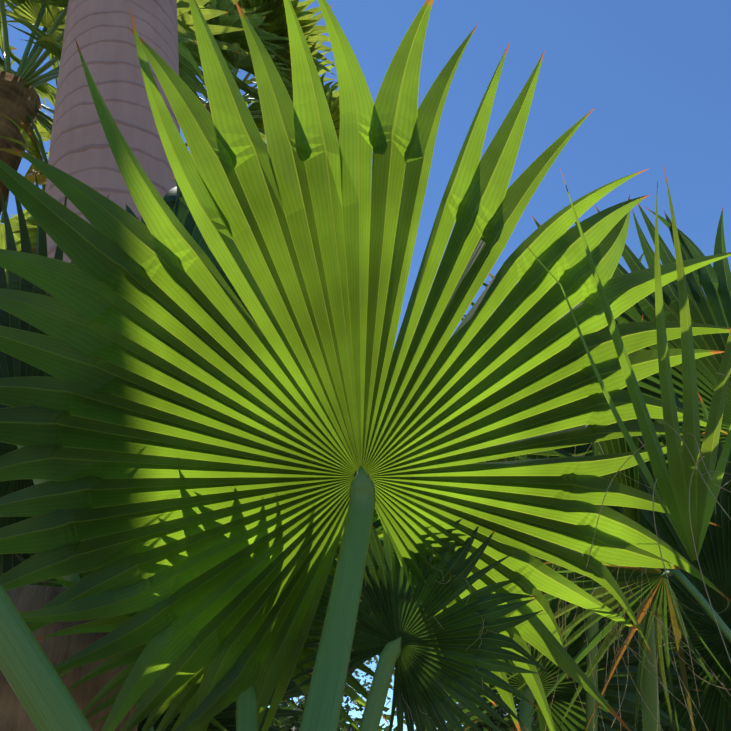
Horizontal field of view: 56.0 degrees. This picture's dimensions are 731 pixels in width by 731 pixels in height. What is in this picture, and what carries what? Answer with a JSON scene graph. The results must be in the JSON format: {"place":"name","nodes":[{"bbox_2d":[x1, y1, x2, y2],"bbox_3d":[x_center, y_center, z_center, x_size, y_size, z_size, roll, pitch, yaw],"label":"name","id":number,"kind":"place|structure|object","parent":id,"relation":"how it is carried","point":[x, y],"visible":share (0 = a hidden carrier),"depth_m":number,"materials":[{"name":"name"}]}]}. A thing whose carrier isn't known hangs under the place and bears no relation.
{"place":"outdoors","nodes":[
{"label":"outdoors","id":0,"kind":"place"},
{"bbox_2d":[0,0,372,278],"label":"palm","id":1,"kind":"object","parent":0,"point":[267,20],"depth_m":6.27,"materials":[{"name":"green plant"}]},
{"bbox_2d":[0,0,272,222],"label":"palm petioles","id":2,"kind":"object","parent":1,"relation":"on","point":[28,73],"visible":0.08,"depth_m":5.62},
{"bbox_2d":[0,0,730,730],"label":"sky","id":3,"kind":"structure","parent":0,"point":[655,75],"materials":[{"name":"blue"}]},
{"bbox_2d":[268,654,537,730],"bbox_3d":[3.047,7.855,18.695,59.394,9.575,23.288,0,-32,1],"label":"tree","id":4,"kind":"object","parent":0,"point":[291,723],"depth_m":11.06,"materials":[{"name":"green plant"}]},
{"label":"ground","id":5,"kind":"structure","parent":0,"visible":0},
{"bbox_2d":[0,585,137,730],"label":"palm trunk","id":6,"kind":"object","parent":5,"relation":"on","point":[14,716],"visible":0.15,"depth_m":1.07,"materials":[{"name":"brown plant"}]},
{"bbox_2d":[45,0,179,262],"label":"tall trunk","id":7,"kind":"object","parent":5,"relation":"on","point":[99,31],"visible":0.29,"depth_m":3.20,"materials":[{"name":"grey plant"}]},
{"bbox_2d":[0,445,730,730],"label":"petioles","id":8,"kind":"object","parent":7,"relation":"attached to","point":[39,688],"visible":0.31,"depth_m":0.83,"materials":[{"name":"green plant"}]},
{"bbox_2d":[0,0,730,730],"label":"blades","id":9,"kind":"object","parent":8,"relation":"attached to","point":[184,508],"visible":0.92,"depth_m":1.02,"materials":[{"name":"green plant"}]},
{"bbox_2d":[0,159,730,730],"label":"palm fronds","id":10,"kind":"object","parent":8,"relation":"attached to","point":[436,675],"visible":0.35,"depth_m":1.18,"materials":[{"name":"green plant"}]},
{"bbox_2d":[298,372,730,730],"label":"filaments","id":11,"kind":"object","parent":8,"relation":"attached to","point":[624,642],"visible":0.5,"depth_m":1.12,"materials":[{"name":"beige"}]},
{"bbox_2d":[0,253,730,730],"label":"palm fronds","id":12,"kind":"object","parent":7,"relation":"attached to","point":[712,705],"visible":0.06,"depth_m":1.62,"materials":[{"name":"green plant"}]}
]}

